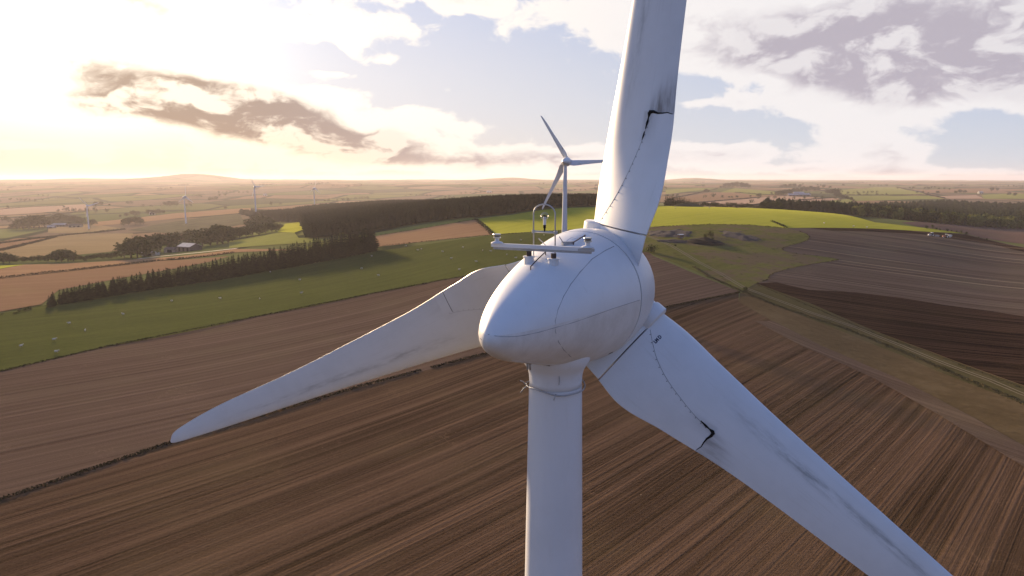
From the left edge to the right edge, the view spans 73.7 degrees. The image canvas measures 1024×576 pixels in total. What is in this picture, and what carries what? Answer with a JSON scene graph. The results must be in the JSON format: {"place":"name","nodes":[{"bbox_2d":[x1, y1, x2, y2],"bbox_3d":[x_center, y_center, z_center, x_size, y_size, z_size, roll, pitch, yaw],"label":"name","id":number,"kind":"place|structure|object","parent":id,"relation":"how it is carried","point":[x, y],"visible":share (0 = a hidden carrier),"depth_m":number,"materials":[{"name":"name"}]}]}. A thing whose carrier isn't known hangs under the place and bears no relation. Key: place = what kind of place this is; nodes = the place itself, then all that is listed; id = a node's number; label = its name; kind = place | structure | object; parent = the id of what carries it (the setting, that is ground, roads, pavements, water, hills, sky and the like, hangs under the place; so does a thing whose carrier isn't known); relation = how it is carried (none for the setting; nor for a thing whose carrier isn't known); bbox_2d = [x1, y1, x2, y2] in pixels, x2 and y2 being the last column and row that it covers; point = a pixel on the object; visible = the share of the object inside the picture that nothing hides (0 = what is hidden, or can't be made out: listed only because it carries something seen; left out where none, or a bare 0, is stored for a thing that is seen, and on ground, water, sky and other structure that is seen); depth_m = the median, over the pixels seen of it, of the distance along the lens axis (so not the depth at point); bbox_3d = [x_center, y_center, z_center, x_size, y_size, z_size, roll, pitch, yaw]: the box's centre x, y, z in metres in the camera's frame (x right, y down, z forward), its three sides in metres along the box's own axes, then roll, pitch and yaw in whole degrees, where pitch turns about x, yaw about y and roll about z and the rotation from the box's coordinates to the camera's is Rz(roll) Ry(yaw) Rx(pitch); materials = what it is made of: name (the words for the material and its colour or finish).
{"place":"outdoors","nodes":[
{"label":"outdoors","id":0,"kind":"place"},
{"bbox_2d":[0,238,43,248],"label":"field","id":1,"kind":"structure","parent":0,"point":[3,245],"depth_m":873.21,"materials":[{"name":"soil"}]},
{"bbox_2d":[0,204,85,214],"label":"field","id":2,"kind":"structure","parent":0,"point":[14,210],"depth_m":2038.89,"materials":[{"name":"soil"}]},
{"bbox_2d":[0,233,132,257],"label":"field","id":3,"kind":"structure","parent":0,"point":[88,243],"depth_m":825.46,"materials":[{"name":"beige plant"}]},
{"bbox_2d":[48,224,119,232],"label":"field","id":4,"kind":"structure","parent":0,"point":[67,229],"depth_m":1213.66,"materials":[{"name":"soil"}]},
{"bbox_2d":[0,256,227,311],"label":"field","id":5,"kind":"structure","parent":0,"point":[23,291],"depth_m":395.01,"materials":[{"name":"soil"}]},
{"bbox_2d":[0,249,282,277],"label":"field","id":6,"kind":"structure","parent":0,"point":[24,269],"depth_m":492.94,"materials":[{"name":"soil"}]},
{"bbox_2d":[90,208,250,225],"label":"field","id":7,"kind":"structure","parent":0,"point":[188,214],"depth_m":1605.95,"materials":[{"name":"soil"}]},
{"bbox_2d":[131,214,244,232],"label":"field","id":8,"kind":"structure","parent":0,"point":[204,222],"depth_m":1233.91,"materials":[{"name":"soil"}]},
{"bbox_2d":[228,233,327,247],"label":"field","id":9,"kind":"structure","parent":0,"point":[276,239],"depth_m":608.60,"materials":[{"name":"green plant"}]},
{"bbox_2d":[278,222,302,232],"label":"field","id":10,"kind":"structure","parent":0,"point":[294,227],"depth_m":768.40,"materials":[{"name":"yellow plant"}]},
{"bbox_2d":[0,230,646,369],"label":"field","id":11,"kind":"structure","parent":0,"point":[102,321],"depth_m":308.01,"materials":[{"name":"green plant"}]},
{"bbox_2d":[0,252,736,497],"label":"field","id":12,"kind":"structure","parent":0,"point":[65,415],"depth_m":189.26,"materials":[{"name":"brown soil"}]},
{"bbox_2d":[307,217,473,248],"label":"field","id":13,"kind":"structure","parent":0,"point":[422,226],"depth_m":517.70,"materials":[{"name":"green plant"}]},
{"bbox_2d":[376,220,492,245],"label":"field","id":14,"kind":"structure","parent":0,"point":[470,228],"depth_m":473.30,"materials":[{"name":"soil"}]},
{"bbox_2d":[0,293,1023,575],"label":"field","id":15,"kind":"structure","parent":0,"point":[422,473],"depth_m":119.61,"materials":[{"name":"brown soil"}]},
{"bbox_2d":[0,174,1023,399],"bbox_3d":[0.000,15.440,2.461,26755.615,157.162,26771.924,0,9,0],"label":"ground","id":16,"kind":"structure","parent":0,"point":[116,194],"depth_m":3019.09,"materials":[{"name":"plant"}]},
{"bbox_2d":[1,254,15,262],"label":"broadleaf tree","id":17,"kind":"object","parent":16,"relation":"on","point":[10,257],"visible":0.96,"depth_m":528.56,"materials":[{"name":"green plant"}]},
{"bbox_2d":[12,218,32,228],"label":"broadleaf tree","id":18,"kind":"object","parent":16,"relation":"on","point":[24,221],"visible":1,"depth_m":1230.44,"materials":[{"name":"green plant"}]},
{"bbox_2d":[12,216,38,228],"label":"broadleaf tree","id":19,"kind":"object","parent":16,"relation":"on","point":[34,222],"visible":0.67,"depth_m":1246.71,"materials":[{"name":"green plant"}]},
{"bbox_2d":[0,236,56,250],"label":"hedge","id":20,"kind":"object","parent":16,"relation":"on","point":[15,246],"visible":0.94,"depth_m":831.47,"materials":[{"name":"green plant"}]},
{"bbox_2d":[35,214,49,227],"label":"broadleaf tree","id":21,"kind":"object","parent":16,"relation":"on","point":[42,218],"visible":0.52,"depth_m":1279.45,"materials":[{"name":"green plant"}]},
{"bbox_2d":[48,251,62,261],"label":"broadleaf tree","id":22,"kind":"object","parent":16,"relation":"on","point":[55,255],"visible":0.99,"depth_m":534.73,"materials":[{"name":"green plant"}]},
{"bbox_2d":[0,228,124,242],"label":"hedge","id":23,"kind":"object","parent":16,"relation":"on","point":[63,235],"visible":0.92,"depth_m":1043.31,"materials":[{"name":"green plant"}]},
{"bbox_2d":[65,253,79,260],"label":"broadleaf tree","id":24,"kind":"object","parent":16,"relation":"on","point":[70,256],"visible":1,"depth_m":538.37,"materials":[{"name":"green plant"}]},
{"bbox_2d":[68,288,78,302],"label":"conifer","id":25,"kind":"object","parent":16,"relation":"on","point":[73,296],"visible":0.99,"depth_m":310.14,"materials":[{"name":"green plant"}]},
{"bbox_2d":[84,284,96,299],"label":"conifer","id":26,"kind":"object","parent":16,"relation":"on","point":[90,296],"visible":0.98,"depth_m":317.49,"materials":[{"name":"green plant"}]},
{"bbox_2d":[99,281,109,297],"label":"conifer","id":27,"kind":"object","parent":16,"relation":"on","point":[103,289],"visible":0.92,"depth_m":325.27,"materials":[{"name":"green plant"}]},
{"bbox_2d":[108,278,119,295],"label":"conifer","id":28,"kind":"object","parent":16,"relation":"on","point":[115,290],"visible":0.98,"depth_m":329.69,"materials":[{"name":"green plant"}]},
{"bbox_2d":[0,252,233,277],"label":"hedge","id":29,"kind":"object","parent":16,"relation":"on","point":[103,266],"visible":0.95,"depth_m":482.72,"materials":[{"name":"green plant"}]},
{"bbox_2d":[115,240,141,257],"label":"broadleaf tree","id":30,"kind":"object","parent":16,"relation":"on","point":[125,252],"visible":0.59,"depth_m":557.69,"materials":[{"name":"green plant"}]},
{"bbox_2d":[122,235,149,257],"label":"broadleaf tree","id":31,"kind":"object","parent":16,"relation":"on","point":[139,243],"visible":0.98,"depth_m":557.27,"materials":[{"name":"green plant"}]},
{"bbox_2d":[138,274,146,290],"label":"conifer","id":32,"kind":"object","parent":16,"relation":"on","point":[142,285],"visible":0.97,"depth_m":343.84,"materials":[{"name":"green plant"}]},
{"bbox_2d":[135,237,158,256],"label":"broadleaf tree","id":33,"kind":"object","parent":16,"relation":"on","point":[150,249],"visible":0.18,"depth_m":574.21,"materials":[{"name":"green plant"}]},
{"bbox_2d":[141,235,165,250],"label":"broadleaf tree","id":34,"kind":"object","parent":16,"relation":"on","point":[158,244],"visible":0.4,"depth_m":629.30,"materials":[{"name":"green plant"}]},
{"bbox_2d":[150,233,167,251],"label":"broadleaf tree","id":35,"kind":"object","parent":16,"relation":"on","point":[162,241],"visible":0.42,"depth_m":640.46,"materials":[{"name":"green plant"}]},
{"bbox_2d":[155,269,166,287],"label":"conifer","id":36,"kind":"object","parent":16,"relation":"on","point":[160,281],"visible":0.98,"depth_m":352.33,"materials":[{"name":"green plant"}]},
{"bbox_2d":[156,232,180,246],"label":"broadleaf tree","id":37,"kind":"object","parent":16,"relation":"on","point":[172,240],"visible":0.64,"depth_m":652.92,"materials":[{"name":"green plant"}]},
{"bbox_2d":[165,271,176,286],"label":"conifer","id":38,"kind":"object","parent":16,"relation":"on","point":[171,281],"visible":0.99,"depth_m":355.20,"materials":[{"name":"green plant"}]},
{"bbox_2d":[164,247,177,252],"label":"outbuilding","id":39,"kind":"structure","parent":16,"relation":"on","point":[170,249],"depth_m":616.68,"materials":[{"name":"grey stone"}]},
{"bbox_2d":[174,267,185,285],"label":"conifer","id":40,"kind":"object","parent":16,"relation":"on","point":[179,275],"visible":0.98,"depth_m":359.13,"materials":[{"name":"green plant"}]},
{"bbox_2d":[177,243,201,251],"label":"farm shed","id":41,"kind":"structure","parent":16,"relation":"on","point":[182,247],"depth_m":617.13,"materials":[{"name":"metal"}]},
{"bbox_2d":[185,266,196,283],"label":"conifer","id":42,"kind":"object","parent":16,"relation":"on","point":[191,280],"visible":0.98,"depth_m":362.45,"materials":[{"name":"green plant"}]},
{"bbox_2d":[189,230,213,245],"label":"broadleaf tree","id":43,"kind":"object","parent":16,"relation":"on","point":[196,237],"visible":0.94,"depth_m":673.08,"materials":[{"name":"green plant"}]},
{"bbox_2d":[199,228,217,244],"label":"broadleaf tree","id":44,"kind":"object","parent":16,"relation":"on","point":[207,233],"visible":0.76,"depth_m":675.36,"materials":[{"name":"green plant"}]},
{"bbox_2d":[0,369,420,500],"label":"hedge","id":45,"kind":"object","parent":16,"relation":"on","point":[143,450],"visible":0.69,"depth_m":136.10,"materials":[{"name":"green plant"}]},
{"bbox_2d":[209,260,219,280],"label":"conifer","id":46,"kind":"object","parent":16,"relation":"on","point":[214,278],"visible":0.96,"depth_m":369.75,"materials":[{"name":"green plant"}]},
{"bbox_2d":[213,261,225,279],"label":"conifer","id":47,"kind":"object","parent":16,"relation":"on","point":[218,267],"visible":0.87,"depth_m":372.42,"materials":[{"name":"green plant"}]},
{"bbox_2d":[206,224,236,243],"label":"broadleaf tree","id":48,"kind":"object","parent":16,"relation":"on","point":[220,231],"visible":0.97,"depth_m":674.56,"materials":[{"name":"green plant"}]},
{"bbox_2d":[220,226,237,242],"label":"broadleaf tree","id":49,"kind":"object","parent":16,"relation":"on","point":[232,230],"visible":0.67,"depth_m":680.83,"materials":[{"name":"green plant"}]},
{"bbox_2d":[225,256,232,277],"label":"conifer","id":50,"kind":"object","parent":16,"relation":"on","point":[229,269],"visible":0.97,"depth_m":378.12,"materials":[{"name":"green plant"}]},
{"bbox_2d":[0,275,466,371],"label":"hedge","id":51,"kind":"object","parent":16,"relation":"on","point":[145,338],"visible":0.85,"depth_m":245.81,"materials":[{"name":"green plant"}]},
{"bbox_2d":[234,255,244,276],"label":"conifer","id":52,"kind":"object","parent":16,"relation":"on","point":[239,268],"visible":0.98,"depth_m":380.34,"materials":[{"name":"green plant"}]},
{"bbox_2d":[234,227,248,237],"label":"broadleaf tree","id":53,"kind":"object","parent":16,"relation":"on","point":[241,231],"visible":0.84,"depth_m":731.32,"materials":[{"name":"green plant"}]},
{"bbox_2d":[242,254,253,274],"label":"conifer","id":54,"kind":"object","parent":16,"relation":"on","point":[249,268],"visible":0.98,"depth_m":385.08,"materials":[{"name":"green plant"}]},
{"bbox_2d":[243,219,259,226],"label":"broadleaf tree","id":55,"kind":"object","parent":16,"relation":"on","point":[251,222],"visible":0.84,"depth_m":913.79,"materials":[{"name":"green plant"}]},
{"bbox_2d":[245,225,258,235],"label":"broadleaf tree","id":56,"kind":"object","parent":16,"relation":"on","point":[252,229],"visible":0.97,"depth_m":741.68,"materials":[{"name":"green plant"}]},
{"bbox_2d":[257,252,267,271],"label":"conifer","id":57,"kind":"object","parent":16,"relation":"on","point":[261,263],"visible":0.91,"depth_m":390.48,"materials":[{"name":"green plant"}]},
{"bbox_2d":[266,248,275,270],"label":"conifer","id":58,"kind":"object","parent":16,"relation":"on","point":[270,263],"visible":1,"depth_m":393.45,"materials":[{"name":"green plant"}]},
{"bbox_2d":[277,249,287,268],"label":"conifer","id":59,"kind":"object","parent":16,"relation":"on","point":[283,261],"visible":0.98,"depth_m":396.28,"materials":[{"name":"green plant"}]},
{"bbox_2d":[289,244,300,265],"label":"conifer","id":60,"kind":"object","parent":16,"relation":"on","point":[295,257],"visible":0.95,"depth_m":400.13,"materials":[{"name":"green plant"}]},
{"bbox_2d":[297,245,305,264],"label":"conifer","id":61,"kind":"object","parent":16,"relation":"on","point":[302,261],"visible":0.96,"depth_m":402.57,"materials":[{"name":"green plant"}]},
{"bbox_2d":[311,239,317,262],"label":"conifer","id":62,"kind":"object","parent":16,"relation":"on","point":[314,255],"visible":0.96,"depth_m":407.37,"materials":[{"name":"green plant"}]},
{"bbox_2d":[321,240,332,261],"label":"conifer","id":63,"kind":"object","parent":16,"relation":"on","point":[324,257],"visible":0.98,"depth_m":410.85,"materials":[{"name":"green plant"}]},
{"bbox_2d":[365,228,376,251],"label":"conifer","id":64,"kind":"object","parent":16,"relation":"on","point":[370,238],"visible":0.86,"depth_m":429.46,"materials":[{"name":"green plant"}]},
{"bbox_2d":[369,227,378,250],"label":"conifer","id":65,"kind":"object","parent":16,"relation":"on","point":[373,237],"visible":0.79,"depth_m":430.30,"materials":[{"name":"green plant"}]},
{"bbox_2d":[238,193,597,236],"bbox_3d":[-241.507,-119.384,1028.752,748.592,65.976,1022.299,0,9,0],"label":"conifer forest","id":66,"kind":"object","parent":16,"relation":"on","point":[322,219],"visible":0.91,"depth_m":561.68,"materials":[{"name":"plant"}]},
{"bbox_2d":[430,352,487,367],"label":"hedge","id":67,"kind":"object","parent":16,"relation":"on","point":[460,359],"visible":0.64,"depth_m":194.35,"materials":[{"name":"green plant"}]},
{"bbox_2d":[472,218,494,234],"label":"hedge","id":68,"kind":"object","parent":16,"relation":"on","point":[486,227],"visible":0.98,"depth_m":472.90,"materials":[{"name":"green plant"}]},
{"bbox_2d":[0,182,1022,221],"bbox_3d":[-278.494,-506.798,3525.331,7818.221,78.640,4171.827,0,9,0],"label":"distant hedgerow trees","id":69,"kind":"object","parent":16,"relation":"on","point":[199,195],"visible":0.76,"depth_m":2382.06,"materials":[{"name":"green plant"}]},
{"bbox_2d":[171,0,951,575],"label":"wind turbine","id":70,"kind":"object","parent":16,"relation":"on","point":[557,314],"visible":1,"depth_m":18.03,"materials":[{"name":"white paint"}]},
{"bbox_2d":[541,116,602,231],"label":"wind turbine","id":71,"kind":"object","parent":16,"relation":"on","point":[565,163],"visible":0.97,"depth_m":263.98,"materials":[{"name":"white paint"}]},
{"bbox_2d":[664,291,739,307],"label":"hedge","id":72,"kind":"object","parent":16,"relation":"on","point":[702,299],"visible":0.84,"depth_m":260.06,"materials":[{"name":"green plant"}]},
{"bbox_2d":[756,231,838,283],"bbox_3d":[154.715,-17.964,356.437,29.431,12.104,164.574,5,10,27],"label":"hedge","id":73,"kind":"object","parent":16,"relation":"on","point":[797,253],"visible":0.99,"depth_m":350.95,"materials":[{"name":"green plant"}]},
{"bbox_2d":[862,206,873,216],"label":"broadleaf tree","id":74,"kind":"object","parent":16,"relation":"on","point":[867,212],"visible":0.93,"depth_m":687.91,"materials":[{"name":"green plant"}]},
{"bbox_2d":[740,284,1023,404],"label":"verge","id":75,"kind":"structure","parent":16,"relation":"on","point":[763,290],"depth_m":216.65,"materials":[{"name":"green plant"}]},
{"bbox_2d":[759,197,1023,226],"bbox_3d":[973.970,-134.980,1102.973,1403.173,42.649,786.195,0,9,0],"label":"mixed forest","id":76,"kind":"object","parent":16,"relation":"on","point":[999,209],"visible":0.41,"depth_m":849.54,"materials":[{"name":"plant"}]},
{"bbox_2d":[943,213,960,224],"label":"broadleaf tree","id":77,"kind":"object","parent":16,"relation":"on","point":[952,218],"visible":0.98,"depth_m":705.46,"materials":[{"name":"green plant"}]},
{"bbox_2d":[965,214,977,225],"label":"broadleaf tree","id":78,"kind":"object","parent":16,"relation":"on","point":[972,217],"visible":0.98,"depth_m":709.78,"materials":[{"name":"green plant"}]},
{"bbox_2d":[1004,217,1014,228],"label":"broadleaf tree","id":79,"kind":"object","parent":16,"relation":"on","point":[1009,221],"visible":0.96,"depth_m":716.86,"materials":[{"name":"green plant"}]},
{"bbox_2d":[0,0,1023,179],"label":"sky","id":80,"kind":"structure","parent":0,"point":[98,89],"materials":[{"name":"white"}]},
{"bbox_2d":[480,207,663,233],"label":"field","id":81,"kind":"structure","parent":0,"point":[523,222],"depth_m":479.68,"materials":[{"name":"green plant"}]},
{"bbox_2d":[666,188,709,193],"bbox_3d":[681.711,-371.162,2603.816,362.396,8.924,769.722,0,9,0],"label":"field","id":82,"kind":"structure","parent":0,"point":[670,191],"depth_m":2613.34,"materials":[{"name":"beige plant"}]},
{"bbox_2d":[658,206,784,227],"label":"field","id":83,"kind":"structure","parent":0,"point":[673,215],"depth_m":485.42,"materials":[{"name":"green plant"}]},
{"bbox_2d":[673,203,702,206],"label":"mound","id":84,"kind":"object","parent":83,"relation":"on","point":[687,205],"visible":0.77,"depth_m":589.19,"materials":[{"name":"plant"}]},
{"bbox_2d":[675,192,784,201],"bbox_3d":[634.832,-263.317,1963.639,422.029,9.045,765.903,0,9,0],"label":"field","id":85,"kind":"structure","parent":0,"point":[700,198],"depth_m":1974.38,"materials":[{"name":"soil"}]},
{"bbox_2d":[642,224,836,290],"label":"field","id":86,"kind":"structure","parent":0,"point":[748,264],"depth_m":355.83,"materials":[{"name":"green plant"}]},
{"bbox_2d":[648,229,693,236],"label":"rubble pile","id":87,"kind":"object","parent":86,"relation":"on","point":[667,233],"visible":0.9,"depth_m":406.15,"materials":[{"name":"stone"}]},
{"bbox_2d":[656,239,686,242],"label":"rubble pile","id":88,"kind":"object","parent":86,"relation":"on","point":[675,241],"visible":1,"depth_m":380.08,"materials":[{"name":"stone"}]},
{"bbox_2d":[686,237,724,245],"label":"manure heap","id":89,"kind":"object","parent":86,"relation":"on","point":[705,241],"visible":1,"depth_m":376.43,"materials":[{"name":"soil"}]},
{"bbox_2d":[693,266,740,290],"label":"tussock grass","id":90,"kind":"structure","parent":86,"relation":"on","point":[698,269],"depth_m":295.58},
{"bbox_2d":[719,230,760,240],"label":"rubble pile","id":91,"kind":"object","parent":86,"relation":"on","point":[740,236],"visible":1,"depth_m":400.15,"materials":[{"name":"stone"}]},
{"bbox_2d":[723,188,773,195],"bbox_3d":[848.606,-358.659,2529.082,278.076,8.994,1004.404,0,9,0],"label":"field","id":92,"kind":"structure","parent":0,"point":[746,191],"depth_m":2455.11,"materials":[{"name":"beige plant"}]},
{"bbox_2d":[701,196,813,207],"bbox_3d":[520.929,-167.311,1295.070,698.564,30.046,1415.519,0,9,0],"label":"field","id":93,"kind":"structure","parent":0,"point":[746,201],"depth_m":1706.14,"materials":[{"name":"soil"}]},
{"bbox_2d":[648,236,1023,395],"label":"track","id":94,"kind":"structure","parent":0,"point":[848,325],"depth_m":230.13,"materials":[{"name":"soil"}]},
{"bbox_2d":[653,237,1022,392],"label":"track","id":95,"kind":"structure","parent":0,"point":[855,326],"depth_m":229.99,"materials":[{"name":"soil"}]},
{"bbox_2d":[738,207,958,232],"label":"field","id":96,"kind":"structure","parent":0,"point":[797,219],"depth_m":503.49,"materials":[{"name":"green plant"}]},
{"bbox_2d":[739,293,1023,445],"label":"verge","id":97,"kind":"structure","parent":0,"point":[1002,415],"depth_m":189.29,"materials":[{"name":"green plant"}]},
{"bbox_2d":[839,187,923,194],"bbox_3d":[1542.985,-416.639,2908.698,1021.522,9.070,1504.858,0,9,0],"label":"field","id":98,"kind":"structure","parent":0,"point":[888,190],"depth_m":2674.15,"materials":[{"name":"beige plant"}]},
{"bbox_2d":[755,321,1023,466],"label":"field","id":99,"kind":"structure","parent":0,"point":[1010,448],"depth_m":166.54,"materials":[{"name":"soil"}]},
{"bbox_2d":[757,282,1023,386],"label":"field","id":100,"kind":"structure","parent":0,"point":[991,342],"depth_m":243.31,"materials":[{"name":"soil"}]},
{"bbox_2d":[759,228,1023,382],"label":"field","id":101,"kind":"structure","parent":0,"point":[956,272],"depth_m":344.97,"materials":[{"name":"brown soil"}]},
{"bbox_2d":[849,196,942,200],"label":"field","id":102,"kind":"structure","parent":0,"point":[862,198],"depth_m":1934.08,"materials":[{"name":"beige plant"}]},
{"bbox_2d":[815,228,1023,251],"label":"field","id":103,"kind":"structure","parent":0,"point":[966,237],"depth_m":474.75,"materials":[{"name":"plant"}]},
{"bbox_2d":[941,195,981,198],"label":"field","id":104,"kind":"structure","parent":0,"point":[963,197],"depth_m":2097.47,"materials":[{"name":"soil"}]},
{"bbox_2d":[903,222,1023,243],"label":"field","id":105,"kind":"structure","parent":0,"point":[1014,235],"depth_m":562.86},
{"bbox_2d":[918,188,1023,192],"bbox_3d":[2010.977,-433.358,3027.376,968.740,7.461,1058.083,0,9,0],"label":"field","id":106,"kind":"structure","parent":0,"point":[973,190],"depth_m":2983.06,"materials":[{"name":"soil"}]},
{"bbox_2d":[982,193,1023,198],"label":"field","id":107,"kind":"structure","parent":0,"point":[1004,196],"depth_m":2218.50,"materials":[{"name":"beige plant"}]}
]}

